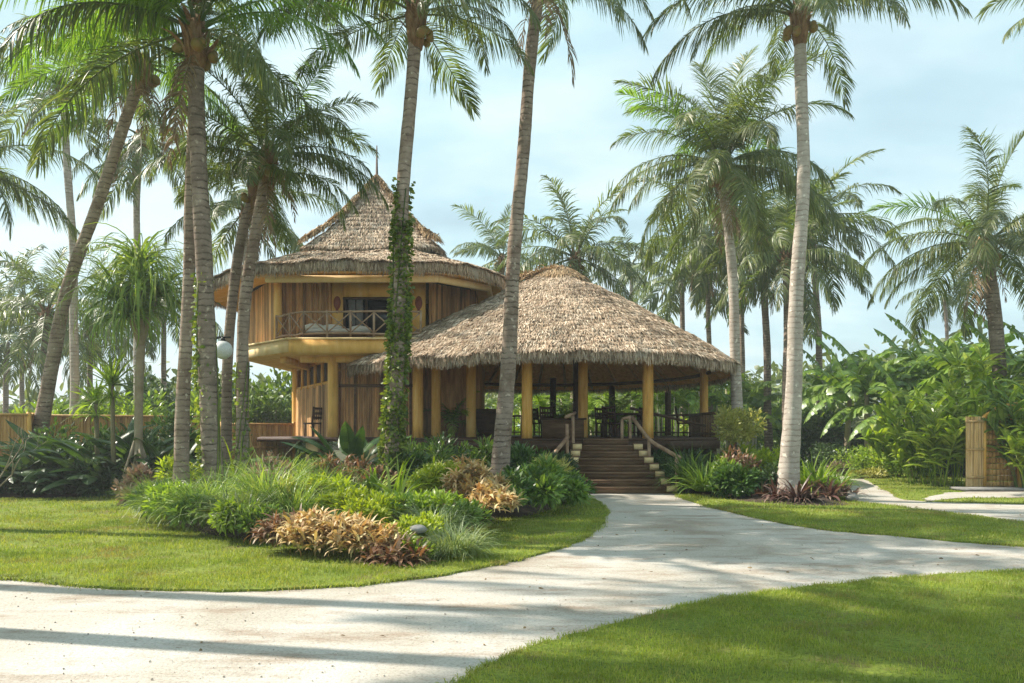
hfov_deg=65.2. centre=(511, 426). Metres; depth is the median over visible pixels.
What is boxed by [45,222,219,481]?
pandanus tree
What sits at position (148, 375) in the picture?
shrub
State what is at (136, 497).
shrub
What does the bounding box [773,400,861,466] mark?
shrub
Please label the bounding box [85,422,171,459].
shrub
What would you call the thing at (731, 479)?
shrub
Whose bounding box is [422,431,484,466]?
shrub
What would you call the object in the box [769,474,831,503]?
rosette plant
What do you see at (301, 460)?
shrub
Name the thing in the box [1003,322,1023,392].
banana plant
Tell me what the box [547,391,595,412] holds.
areca palm
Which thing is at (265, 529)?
croton
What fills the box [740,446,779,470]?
shrub
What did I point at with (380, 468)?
croton
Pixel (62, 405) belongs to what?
shrub
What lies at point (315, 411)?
dining chair
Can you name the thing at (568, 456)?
shrub
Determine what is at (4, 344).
coconut palm
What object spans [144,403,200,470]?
shrub
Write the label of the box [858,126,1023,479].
coconut palm
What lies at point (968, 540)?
lawn
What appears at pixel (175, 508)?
shrub
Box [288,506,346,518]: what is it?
shrub
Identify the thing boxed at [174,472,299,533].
grass clump
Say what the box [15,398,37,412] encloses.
shrub
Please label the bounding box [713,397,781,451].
shrub
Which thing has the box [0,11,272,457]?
coconut palm
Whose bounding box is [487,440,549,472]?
shrub
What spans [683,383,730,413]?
areca palm
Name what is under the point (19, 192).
coconut palm
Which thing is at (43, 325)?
coconut palm
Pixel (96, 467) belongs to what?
broad leaf plant
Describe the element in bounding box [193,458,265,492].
grass clump
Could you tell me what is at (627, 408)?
areca palm
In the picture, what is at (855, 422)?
woods
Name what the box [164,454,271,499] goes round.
grass clump
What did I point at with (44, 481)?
broad leaf plant
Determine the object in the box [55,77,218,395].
coconut palm
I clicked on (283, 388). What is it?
shrub
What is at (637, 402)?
areca palm
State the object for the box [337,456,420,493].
strap leaf plant
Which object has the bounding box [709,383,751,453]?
areca palm
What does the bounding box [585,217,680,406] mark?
coconut palm
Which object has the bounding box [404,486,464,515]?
shrub
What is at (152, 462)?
shrub
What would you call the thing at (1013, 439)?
ginger clump
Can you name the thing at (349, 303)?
window
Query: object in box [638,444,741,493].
strap leaf plant
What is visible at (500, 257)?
coconut palm
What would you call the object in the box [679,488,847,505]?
planting bed
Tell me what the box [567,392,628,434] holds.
areca palm
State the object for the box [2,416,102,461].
shrub
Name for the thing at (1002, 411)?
ginger clump
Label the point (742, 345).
coconut palm
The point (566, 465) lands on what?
shrub
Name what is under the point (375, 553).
croton
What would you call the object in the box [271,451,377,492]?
grass clump
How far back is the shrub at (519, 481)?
14.57 m
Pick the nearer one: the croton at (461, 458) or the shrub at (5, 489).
the croton at (461, 458)
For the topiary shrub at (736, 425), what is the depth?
21.04 m
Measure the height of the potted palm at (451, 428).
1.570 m
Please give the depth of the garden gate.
21.52 m
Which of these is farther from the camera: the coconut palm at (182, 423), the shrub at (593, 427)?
the shrub at (593, 427)
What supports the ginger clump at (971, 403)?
on the lawn at (920, 495)
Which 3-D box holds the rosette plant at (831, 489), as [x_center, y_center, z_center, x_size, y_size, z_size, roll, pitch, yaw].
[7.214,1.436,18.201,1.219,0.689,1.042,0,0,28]
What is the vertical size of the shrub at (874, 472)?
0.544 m
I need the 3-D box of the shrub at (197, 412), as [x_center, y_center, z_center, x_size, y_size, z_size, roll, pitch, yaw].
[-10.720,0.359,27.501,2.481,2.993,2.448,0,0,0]
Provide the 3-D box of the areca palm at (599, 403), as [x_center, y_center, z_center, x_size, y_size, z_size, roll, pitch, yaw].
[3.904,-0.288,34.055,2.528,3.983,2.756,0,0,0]
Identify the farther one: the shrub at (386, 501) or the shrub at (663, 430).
the shrub at (663, 430)
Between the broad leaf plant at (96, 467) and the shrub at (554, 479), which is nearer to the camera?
the shrub at (554, 479)
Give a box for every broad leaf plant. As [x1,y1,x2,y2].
[0,419,155,479]
[0,435,100,478]
[0,436,110,492]
[0,459,41,493]
[9,466,87,494]
[15,456,122,492]
[18,417,195,475]
[65,463,128,488]
[85,428,200,474]
[92,448,195,474]
[121,440,288,481]
[281,421,410,480]
[300,452,351,471]
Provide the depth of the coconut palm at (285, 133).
17.09 m
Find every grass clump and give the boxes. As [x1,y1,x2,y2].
[106,468,188,513]
[112,473,211,523]
[130,464,247,528]
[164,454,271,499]
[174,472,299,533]
[179,444,332,524]
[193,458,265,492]
[228,471,350,516]
[232,448,337,481]
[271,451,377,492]
[325,466,378,491]
[392,498,488,537]
[406,511,503,564]
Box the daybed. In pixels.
[298,323,372,336]
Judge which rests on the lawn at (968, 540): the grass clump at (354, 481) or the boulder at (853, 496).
the boulder at (853, 496)
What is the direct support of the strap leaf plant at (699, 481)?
on the planting bed at (755, 498)
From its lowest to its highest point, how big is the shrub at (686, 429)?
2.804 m
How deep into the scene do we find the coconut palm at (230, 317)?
17.80 m
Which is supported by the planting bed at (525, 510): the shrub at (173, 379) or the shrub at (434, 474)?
the shrub at (434, 474)
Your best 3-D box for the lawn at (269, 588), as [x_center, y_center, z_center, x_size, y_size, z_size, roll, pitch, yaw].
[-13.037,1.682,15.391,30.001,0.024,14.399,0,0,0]
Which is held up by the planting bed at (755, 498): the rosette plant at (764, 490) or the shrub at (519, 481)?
the rosette plant at (764, 490)
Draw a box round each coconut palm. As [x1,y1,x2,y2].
[0,0,385,487]
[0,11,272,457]
[0,31,162,414]
[0,95,99,249]
[0,242,144,405]
[0,243,94,412]
[0,281,79,412]
[7,255,177,411]
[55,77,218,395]
[69,0,353,487]
[78,245,223,400]
[129,40,388,473]
[153,149,333,362]
[158,75,358,470]
[255,0,577,488]
[378,0,691,476]
[449,202,559,282]
[490,174,646,408]
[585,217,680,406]
[609,45,854,454]
[614,214,749,433]
[629,175,776,435]
[643,0,972,492]
[668,148,795,381]
[671,146,862,465]
[697,168,898,428]
[736,141,910,463]
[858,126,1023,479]
[895,259,984,341]
[974,0,1023,43]
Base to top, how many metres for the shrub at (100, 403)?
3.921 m
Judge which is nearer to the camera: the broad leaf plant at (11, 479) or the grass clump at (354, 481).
the grass clump at (354, 481)
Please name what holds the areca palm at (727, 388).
on the ground at (340, 455)
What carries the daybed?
on the beach house
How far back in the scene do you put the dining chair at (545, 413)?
25.35 m
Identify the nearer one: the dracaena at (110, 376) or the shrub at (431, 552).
the shrub at (431, 552)
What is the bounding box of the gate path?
[924,491,1023,499]
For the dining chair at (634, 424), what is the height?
0.983 m
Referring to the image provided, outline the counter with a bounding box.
[539,418,586,437]
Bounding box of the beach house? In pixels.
[213,145,505,466]
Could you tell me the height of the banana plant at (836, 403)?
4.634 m
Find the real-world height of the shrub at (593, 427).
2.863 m
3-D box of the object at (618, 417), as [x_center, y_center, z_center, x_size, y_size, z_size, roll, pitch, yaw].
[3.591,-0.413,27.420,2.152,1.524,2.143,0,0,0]
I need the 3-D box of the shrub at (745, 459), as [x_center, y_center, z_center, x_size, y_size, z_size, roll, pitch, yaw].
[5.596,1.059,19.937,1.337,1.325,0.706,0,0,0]
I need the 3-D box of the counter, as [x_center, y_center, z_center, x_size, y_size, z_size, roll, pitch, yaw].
[1.547,0.025,24.400,1.400,0.590,0.600,0,0,0]
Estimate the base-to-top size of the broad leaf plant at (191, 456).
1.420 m
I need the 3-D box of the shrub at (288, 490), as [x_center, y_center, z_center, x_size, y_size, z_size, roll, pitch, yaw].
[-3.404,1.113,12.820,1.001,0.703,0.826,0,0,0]
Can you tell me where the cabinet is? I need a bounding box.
[476,409,495,436]
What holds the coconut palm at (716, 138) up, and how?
on the ground at (340, 455)
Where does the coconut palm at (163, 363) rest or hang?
on the ground at (340, 455)
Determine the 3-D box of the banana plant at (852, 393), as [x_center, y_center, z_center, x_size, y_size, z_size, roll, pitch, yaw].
[12.991,-1.076,30.942,4.682,5.565,4.893,0,0,0]
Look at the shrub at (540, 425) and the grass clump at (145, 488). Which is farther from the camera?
the shrub at (540, 425)
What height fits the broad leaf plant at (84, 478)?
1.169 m
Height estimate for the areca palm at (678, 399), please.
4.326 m
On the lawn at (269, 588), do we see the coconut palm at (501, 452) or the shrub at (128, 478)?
the shrub at (128, 478)
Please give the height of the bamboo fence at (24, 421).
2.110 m
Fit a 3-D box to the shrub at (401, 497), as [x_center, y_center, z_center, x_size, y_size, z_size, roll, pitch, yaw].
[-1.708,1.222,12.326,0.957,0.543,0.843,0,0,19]
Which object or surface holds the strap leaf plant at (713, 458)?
on the planting bed at (755, 498)
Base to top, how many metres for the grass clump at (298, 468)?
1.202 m
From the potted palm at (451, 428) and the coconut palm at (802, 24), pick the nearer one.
the coconut palm at (802, 24)
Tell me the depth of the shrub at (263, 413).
33.09 m
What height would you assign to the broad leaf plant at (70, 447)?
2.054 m
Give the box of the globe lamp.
[216,336,232,358]
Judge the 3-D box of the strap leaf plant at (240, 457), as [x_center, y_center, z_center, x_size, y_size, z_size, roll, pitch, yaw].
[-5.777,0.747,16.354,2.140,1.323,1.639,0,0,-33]
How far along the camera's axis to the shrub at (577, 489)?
15.34 m
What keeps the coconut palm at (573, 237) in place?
on the ground at (340, 455)
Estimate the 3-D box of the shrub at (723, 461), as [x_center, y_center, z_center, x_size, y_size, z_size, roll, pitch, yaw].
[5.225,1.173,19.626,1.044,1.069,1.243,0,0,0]
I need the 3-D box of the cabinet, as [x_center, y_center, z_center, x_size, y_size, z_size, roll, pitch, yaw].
[-0.812,-0.130,25.983,1.000,0.900,0.535,0,0,0]
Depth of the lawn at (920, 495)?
20.71 m
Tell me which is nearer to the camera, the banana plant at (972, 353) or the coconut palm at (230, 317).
the coconut palm at (230, 317)
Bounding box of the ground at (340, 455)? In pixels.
[193,441,994,480]
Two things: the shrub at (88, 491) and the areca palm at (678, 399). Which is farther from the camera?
the areca palm at (678, 399)
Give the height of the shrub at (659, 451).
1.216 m
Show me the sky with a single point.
(917, 88)
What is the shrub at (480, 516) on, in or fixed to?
on the lawn at (269, 588)
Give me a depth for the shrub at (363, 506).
11.06 m
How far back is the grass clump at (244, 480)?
12.71 m
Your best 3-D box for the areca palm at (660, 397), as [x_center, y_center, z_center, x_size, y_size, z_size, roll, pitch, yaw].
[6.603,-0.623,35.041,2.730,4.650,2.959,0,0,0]
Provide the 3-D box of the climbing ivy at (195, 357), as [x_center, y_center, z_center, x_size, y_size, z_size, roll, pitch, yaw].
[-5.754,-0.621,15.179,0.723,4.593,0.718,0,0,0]
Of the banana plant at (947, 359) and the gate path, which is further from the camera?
the banana plant at (947, 359)
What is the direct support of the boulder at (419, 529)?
on the planting bed at (525, 510)
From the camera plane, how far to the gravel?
7.03 m
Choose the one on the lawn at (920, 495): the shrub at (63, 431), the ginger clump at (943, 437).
the ginger clump at (943, 437)
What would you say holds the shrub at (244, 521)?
on the planting bed at (525, 510)
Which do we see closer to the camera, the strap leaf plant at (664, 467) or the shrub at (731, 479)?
the shrub at (731, 479)
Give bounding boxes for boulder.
[410,525,426,533]
[845,493,858,500]
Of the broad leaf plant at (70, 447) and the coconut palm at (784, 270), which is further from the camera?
the coconut palm at (784, 270)
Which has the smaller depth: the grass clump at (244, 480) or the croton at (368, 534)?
the croton at (368, 534)
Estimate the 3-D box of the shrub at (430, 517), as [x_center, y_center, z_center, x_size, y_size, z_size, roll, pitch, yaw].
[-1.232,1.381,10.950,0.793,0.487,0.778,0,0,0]
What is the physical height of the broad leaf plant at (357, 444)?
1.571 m
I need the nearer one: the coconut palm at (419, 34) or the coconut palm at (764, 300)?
the coconut palm at (419, 34)
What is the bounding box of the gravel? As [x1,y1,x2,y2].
[4,499,1019,681]
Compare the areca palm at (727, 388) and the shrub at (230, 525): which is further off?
the areca palm at (727, 388)
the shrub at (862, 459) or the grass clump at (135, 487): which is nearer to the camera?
the grass clump at (135, 487)
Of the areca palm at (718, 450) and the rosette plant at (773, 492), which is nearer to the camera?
the rosette plant at (773, 492)
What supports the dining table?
on the thatched pavilion
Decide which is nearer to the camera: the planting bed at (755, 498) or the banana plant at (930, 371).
the planting bed at (755, 498)
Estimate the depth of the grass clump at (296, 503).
12.12 m
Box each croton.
[243,503,313,548]
[266,504,345,552]
[295,508,385,556]
[301,451,373,479]
[334,517,406,555]
[350,463,404,485]
[351,531,436,566]
[438,454,485,477]
[439,456,512,497]
[465,477,527,512]
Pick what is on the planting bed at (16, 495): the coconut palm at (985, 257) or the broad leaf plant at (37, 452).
the broad leaf plant at (37, 452)
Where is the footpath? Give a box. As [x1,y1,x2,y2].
[823,473,1023,520]
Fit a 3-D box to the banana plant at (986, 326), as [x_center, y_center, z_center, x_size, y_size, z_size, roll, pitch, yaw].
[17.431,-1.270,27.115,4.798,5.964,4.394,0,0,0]
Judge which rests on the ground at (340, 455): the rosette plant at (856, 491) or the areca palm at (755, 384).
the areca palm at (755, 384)
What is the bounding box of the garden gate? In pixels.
[966,402,1021,487]
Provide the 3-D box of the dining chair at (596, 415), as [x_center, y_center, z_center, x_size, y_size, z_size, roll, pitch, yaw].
[3.048,-0.171,26.635,0.445,0.983,0.512,0,0,-17]
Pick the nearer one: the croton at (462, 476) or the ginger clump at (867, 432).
the croton at (462, 476)
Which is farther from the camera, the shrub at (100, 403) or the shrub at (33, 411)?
the shrub at (100, 403)
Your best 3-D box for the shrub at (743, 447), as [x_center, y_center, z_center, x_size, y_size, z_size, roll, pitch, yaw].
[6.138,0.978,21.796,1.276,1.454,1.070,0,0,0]
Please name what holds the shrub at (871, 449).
on the lawn at (920, 495)
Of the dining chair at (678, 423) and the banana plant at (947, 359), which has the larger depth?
the banana plant at (947, 359)
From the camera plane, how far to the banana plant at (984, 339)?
26.13 m
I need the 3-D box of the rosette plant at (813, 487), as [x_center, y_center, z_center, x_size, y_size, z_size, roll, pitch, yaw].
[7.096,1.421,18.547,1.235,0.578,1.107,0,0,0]
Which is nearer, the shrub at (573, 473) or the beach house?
the shrub at (573, 473)
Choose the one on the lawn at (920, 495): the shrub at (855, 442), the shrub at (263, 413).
the shrub at (855, 442)
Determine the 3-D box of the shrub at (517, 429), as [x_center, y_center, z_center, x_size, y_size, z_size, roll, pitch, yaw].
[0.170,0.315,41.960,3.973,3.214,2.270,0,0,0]
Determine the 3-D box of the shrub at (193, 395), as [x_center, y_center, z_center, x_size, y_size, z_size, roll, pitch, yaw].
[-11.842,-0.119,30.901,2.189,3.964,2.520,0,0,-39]
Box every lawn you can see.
[0,497,607,591]
[678,491,1023,546]
[824,465,1023,503]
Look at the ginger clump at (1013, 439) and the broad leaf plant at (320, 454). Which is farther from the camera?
the ginger clump at (1013, 439)
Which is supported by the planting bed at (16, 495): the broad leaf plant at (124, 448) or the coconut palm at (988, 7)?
the broad leaf plant at (124, 448)
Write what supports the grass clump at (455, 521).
on the planting bed at (525, 510)
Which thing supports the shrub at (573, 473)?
on the lawn at (269, 588)
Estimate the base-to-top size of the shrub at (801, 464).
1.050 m
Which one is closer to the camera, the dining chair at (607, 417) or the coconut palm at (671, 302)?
the dining chair at (607, 417)
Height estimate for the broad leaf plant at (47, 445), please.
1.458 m
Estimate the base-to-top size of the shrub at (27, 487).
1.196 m
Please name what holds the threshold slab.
on the lawn at (920, 495)
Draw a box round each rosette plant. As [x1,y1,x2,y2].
[744,479,769,495]
[754,476,796,501]
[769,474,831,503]
[801,480,833,497]
[808,476,855,501]
[837,481,867,495]
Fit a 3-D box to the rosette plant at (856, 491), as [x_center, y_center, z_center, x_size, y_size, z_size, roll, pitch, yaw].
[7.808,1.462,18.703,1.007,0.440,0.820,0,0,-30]
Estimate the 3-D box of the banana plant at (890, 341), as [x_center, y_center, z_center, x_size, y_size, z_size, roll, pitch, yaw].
[16.312,-1.216,32.615,4.353,5.850,5.130,0,0,10]
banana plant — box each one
[622,389,714,435]
[636,379,750,419]
[708,381,803,452]
[773,350,867,417]
[802,333,904,450]
[804,330,930,468]
[820,354,933,436]
[838,350,991,474]
[855,328,967,467]
[857,313,972,404]
[876,331,1023,472]
[894,328,1023,472]
[917,321,1023,475]
[956,307,1023,403]
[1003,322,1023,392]
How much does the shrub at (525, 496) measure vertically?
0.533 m
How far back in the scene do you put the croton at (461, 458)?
15.15 m
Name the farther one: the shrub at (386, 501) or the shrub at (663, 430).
the shrub at (663, 430)
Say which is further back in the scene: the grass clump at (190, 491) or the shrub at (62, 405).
the shrub at (62, 405)
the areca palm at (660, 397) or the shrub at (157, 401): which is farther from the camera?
the areca palm at (660, 397)
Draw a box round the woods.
[0,321,1019,447]
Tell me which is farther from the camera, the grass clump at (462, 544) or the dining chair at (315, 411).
the dining chair at (315, 411)
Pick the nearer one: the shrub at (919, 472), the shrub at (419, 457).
the shrub at (419, 457)
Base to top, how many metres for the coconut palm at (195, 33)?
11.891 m
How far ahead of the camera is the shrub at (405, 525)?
10.42 m
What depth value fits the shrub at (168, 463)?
16.72 m
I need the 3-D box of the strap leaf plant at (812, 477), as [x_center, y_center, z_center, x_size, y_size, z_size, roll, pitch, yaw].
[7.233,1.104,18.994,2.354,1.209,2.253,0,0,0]
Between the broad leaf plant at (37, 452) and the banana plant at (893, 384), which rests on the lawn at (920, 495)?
the banana plant at (893, 384)
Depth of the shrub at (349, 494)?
12.25 m
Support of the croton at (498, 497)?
on the planting bed at (525, 510)
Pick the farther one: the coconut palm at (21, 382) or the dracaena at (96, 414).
the coconut palm at (21, 382)
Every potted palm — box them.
[423,390,479,436]
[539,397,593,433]
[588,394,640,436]
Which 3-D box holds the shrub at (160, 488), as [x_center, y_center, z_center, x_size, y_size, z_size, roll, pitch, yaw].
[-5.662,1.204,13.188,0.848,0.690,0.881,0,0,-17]
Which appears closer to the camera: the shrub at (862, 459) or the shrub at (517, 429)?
the shrub at (862, 459)
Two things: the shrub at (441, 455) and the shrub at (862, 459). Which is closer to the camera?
the shrub at (441, 455)
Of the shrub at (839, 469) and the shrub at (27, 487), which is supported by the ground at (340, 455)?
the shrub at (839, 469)
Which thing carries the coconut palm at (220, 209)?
on the ground at (340, 455)
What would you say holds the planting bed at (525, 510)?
on the lawn at (269, 588)
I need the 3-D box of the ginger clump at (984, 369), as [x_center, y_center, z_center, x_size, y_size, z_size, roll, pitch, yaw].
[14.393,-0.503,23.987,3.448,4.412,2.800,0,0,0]
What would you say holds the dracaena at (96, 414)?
on the planting bed at (16, 495)
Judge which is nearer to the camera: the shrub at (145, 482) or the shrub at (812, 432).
the shrub at (145, 482)
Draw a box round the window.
[343,297,411,332]
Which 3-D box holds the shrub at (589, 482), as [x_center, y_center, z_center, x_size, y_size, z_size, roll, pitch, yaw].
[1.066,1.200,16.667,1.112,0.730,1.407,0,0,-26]
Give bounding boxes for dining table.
[600,413,642,436]
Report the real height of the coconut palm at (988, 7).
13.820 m
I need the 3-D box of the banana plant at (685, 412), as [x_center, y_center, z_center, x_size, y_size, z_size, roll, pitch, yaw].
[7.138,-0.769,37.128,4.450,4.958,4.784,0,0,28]
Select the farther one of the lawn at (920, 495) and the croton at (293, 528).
the lawn at (920, 495)
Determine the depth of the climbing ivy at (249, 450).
17.29 m
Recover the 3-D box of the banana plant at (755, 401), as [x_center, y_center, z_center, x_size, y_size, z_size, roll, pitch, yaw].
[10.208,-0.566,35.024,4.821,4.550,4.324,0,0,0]
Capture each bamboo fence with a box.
[0,412,200,479]
[220,422,295,474]
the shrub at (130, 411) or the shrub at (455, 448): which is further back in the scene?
the shrub at (130, 411)
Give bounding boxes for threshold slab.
[949,487,1023,490]
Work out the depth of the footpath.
17.24 m
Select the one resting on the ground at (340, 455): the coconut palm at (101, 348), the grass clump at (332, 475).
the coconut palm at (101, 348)
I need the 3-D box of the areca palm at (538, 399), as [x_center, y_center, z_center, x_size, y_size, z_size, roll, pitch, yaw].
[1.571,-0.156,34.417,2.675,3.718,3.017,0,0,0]
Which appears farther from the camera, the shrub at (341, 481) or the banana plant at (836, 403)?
the banana plant at (836, 403)
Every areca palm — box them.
[485,394,536,430]
[486,392,541,414]
[519,392,572,428]
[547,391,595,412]
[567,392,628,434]
[588,391,627,413]
[596,393,657,431]
[620,390,664,434]
[640,385,698,435]
[641,390,687,435]
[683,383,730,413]
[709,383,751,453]
[714,372,762,452]
[741,374,776,453]
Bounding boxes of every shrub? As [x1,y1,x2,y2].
[0,459,23,492]
[1,457,75,495]
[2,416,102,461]
[11,399,82,414]
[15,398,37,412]
[52,395,104,414]
[52,456,123,497]
[80,385,128,414]
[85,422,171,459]
[90,392,154,414]
[111,460,161,505]
[115,365,175,414]
[116,387,173,414]
[116,446,171,483]
[123,477,179,520]
[133,480,155,493]
[141,479,194,521]
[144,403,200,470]
[151,371,193,402]
[152,454,196,488]
[163,487,220,528]
[190,379,234,422]
[190,395,220,421]
[207,495,264,537]
[218,377,286,417]
[229,502,284,533]
[232,368,307,459]
[238,449,296,487]
[251,369,336,459]
[273,475,326,504]
[275,455,327,477]
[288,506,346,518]
[297,470,355,502]
[309,483,375,511]
[339,496,392,526]
[362,490,405,521]
[370,490,427,521]
[376,448,430,491]
[384,517,433,543]
[394,511,450,538]
[396,536,439,560]
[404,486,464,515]
[405,456,467,503]
[406,435,454,479]
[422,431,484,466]
[438,497,494,528]
[457,434,493,468]
[475,482,529,509]
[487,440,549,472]
[497,464,548,510]
[511,450,570,510]
[512,410,540,434]
[530,451,574,472]
[532,403,564,434]
[546,447,583,475]
[549,476,594,506]
[564,473,596,494]
[566,470,587,484]
[589,412,632,434]
[631,411,682,435]
[651,449,678,486]
[654,412,696,435]
[678,448,721,469]
[705,463,763,498]
[706,454,738,490]
[711,403,767,461]
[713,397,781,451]
[715,440,758,461]
[715,444,761,471]
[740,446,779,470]
[745,461,778,490]
[758,398,825,460]
[766,456,815,473]
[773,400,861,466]
[810,439,853,470]
[826,460,859,475]
[828,420,913,463]
[833,445,875,471]
[847,466,891,478]
[853,443,894,471]
[868,454,928,476]
[893,451,939,478]
[920,410,995,476]
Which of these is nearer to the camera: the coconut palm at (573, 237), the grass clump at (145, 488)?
the grass clump at (145, 488)
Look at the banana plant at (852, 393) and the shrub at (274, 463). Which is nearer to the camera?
the shrub at (274, 463)
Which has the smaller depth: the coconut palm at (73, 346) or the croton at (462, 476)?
the croton at (462, 476)
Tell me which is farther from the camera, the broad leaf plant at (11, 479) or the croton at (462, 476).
the broad leaf plant at (11, 479)
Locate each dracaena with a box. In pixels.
[58,378,131,455]
[67,344,154,463]
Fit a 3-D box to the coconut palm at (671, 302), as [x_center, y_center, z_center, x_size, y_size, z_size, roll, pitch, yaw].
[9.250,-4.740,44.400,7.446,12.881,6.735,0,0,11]
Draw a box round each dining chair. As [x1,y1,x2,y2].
[303,407,321,436]
[532,408,539,435]
[539,406,553,436]
[594,407,611,436]
[602,406,619,436]
[627,407,642,436]
[675,406,690,436]
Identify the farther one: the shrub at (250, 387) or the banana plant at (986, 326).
the shrub at (250, 387)
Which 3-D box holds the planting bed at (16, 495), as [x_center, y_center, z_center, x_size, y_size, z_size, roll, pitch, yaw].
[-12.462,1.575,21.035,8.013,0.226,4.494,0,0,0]
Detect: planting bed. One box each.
[0,492,114,497]
[165,488,557,548]
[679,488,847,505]
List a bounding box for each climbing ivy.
[189,272,227,486]
[228,362,254,472]
[377,177,415,485]
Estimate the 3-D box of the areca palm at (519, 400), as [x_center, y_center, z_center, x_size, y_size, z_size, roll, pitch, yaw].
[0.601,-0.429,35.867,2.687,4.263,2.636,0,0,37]
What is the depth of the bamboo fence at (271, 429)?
27.77 m
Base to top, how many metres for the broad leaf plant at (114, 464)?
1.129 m
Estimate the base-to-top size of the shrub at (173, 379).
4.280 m
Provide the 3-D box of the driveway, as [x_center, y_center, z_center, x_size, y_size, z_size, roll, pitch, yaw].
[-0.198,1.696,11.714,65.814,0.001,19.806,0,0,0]
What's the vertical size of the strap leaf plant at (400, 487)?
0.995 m
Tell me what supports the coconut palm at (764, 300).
on the ground at (340, 455)
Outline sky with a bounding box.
[0,0,1023,427]
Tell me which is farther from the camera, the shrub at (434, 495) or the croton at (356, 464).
the croton at (356, 464)
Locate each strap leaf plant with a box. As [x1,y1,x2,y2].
[222,436,271,479]
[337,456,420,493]
[354,453,434,494]
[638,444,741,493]
[651,446,703,483]
[662,452,729,496]
[679,444,747,481]
[767,449,863,494]
[821,460,870,492]
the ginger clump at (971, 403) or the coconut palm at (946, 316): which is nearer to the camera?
the ginger clump at (971, 403)
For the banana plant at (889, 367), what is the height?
5.484 m
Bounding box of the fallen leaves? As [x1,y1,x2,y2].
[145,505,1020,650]
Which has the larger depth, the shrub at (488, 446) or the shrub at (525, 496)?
the shrub at (488, 446)
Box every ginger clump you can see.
[857,402,946,483]
[867,391,998,486]
[909,380,994,485]
[932,338,1023,475]
[967,376,1023,487]
[996,397,1023,482]
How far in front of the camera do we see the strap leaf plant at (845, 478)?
19.61 m
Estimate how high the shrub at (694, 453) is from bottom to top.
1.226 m
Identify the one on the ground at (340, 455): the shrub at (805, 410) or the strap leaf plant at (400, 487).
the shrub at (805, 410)
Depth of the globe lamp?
16.19 m
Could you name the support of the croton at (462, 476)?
on the planting bed at (525, 510)
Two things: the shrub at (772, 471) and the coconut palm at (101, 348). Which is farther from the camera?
the coconut palm at (101, 348)
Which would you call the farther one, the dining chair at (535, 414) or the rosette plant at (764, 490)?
the dining chair at (535, 414)
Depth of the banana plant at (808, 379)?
35.18 m
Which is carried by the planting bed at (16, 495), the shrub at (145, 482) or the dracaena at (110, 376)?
the dracaena at (110, 376)
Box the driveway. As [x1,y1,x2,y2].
[0,494,1023,682]
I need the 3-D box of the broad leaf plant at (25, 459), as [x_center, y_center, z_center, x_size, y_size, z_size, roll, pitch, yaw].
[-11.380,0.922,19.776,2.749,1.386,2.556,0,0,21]
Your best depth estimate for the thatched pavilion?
22.72 m
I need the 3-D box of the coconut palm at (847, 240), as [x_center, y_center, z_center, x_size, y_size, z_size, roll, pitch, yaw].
[13.797,-5.503,36.977,6.931,14.407,7.274,0,0,-35]
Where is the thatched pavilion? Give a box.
[343,261,742,493]
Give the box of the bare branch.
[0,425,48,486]
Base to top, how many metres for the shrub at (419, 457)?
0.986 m
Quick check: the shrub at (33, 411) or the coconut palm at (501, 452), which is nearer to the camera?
the coconut palm at (501, 452)
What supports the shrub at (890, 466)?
on the lawn at (920, 495)
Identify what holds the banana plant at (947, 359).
on the lawn at (920, 495)
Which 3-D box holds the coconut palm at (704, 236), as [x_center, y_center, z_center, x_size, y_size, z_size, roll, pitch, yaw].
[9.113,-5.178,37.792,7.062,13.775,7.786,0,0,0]
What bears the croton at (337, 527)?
on the lawn at (269, 588)
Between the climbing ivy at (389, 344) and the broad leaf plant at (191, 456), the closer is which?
the climbing ivy at (389, 344)
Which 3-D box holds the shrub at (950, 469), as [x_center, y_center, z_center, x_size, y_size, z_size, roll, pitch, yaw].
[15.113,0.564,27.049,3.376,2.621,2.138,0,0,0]

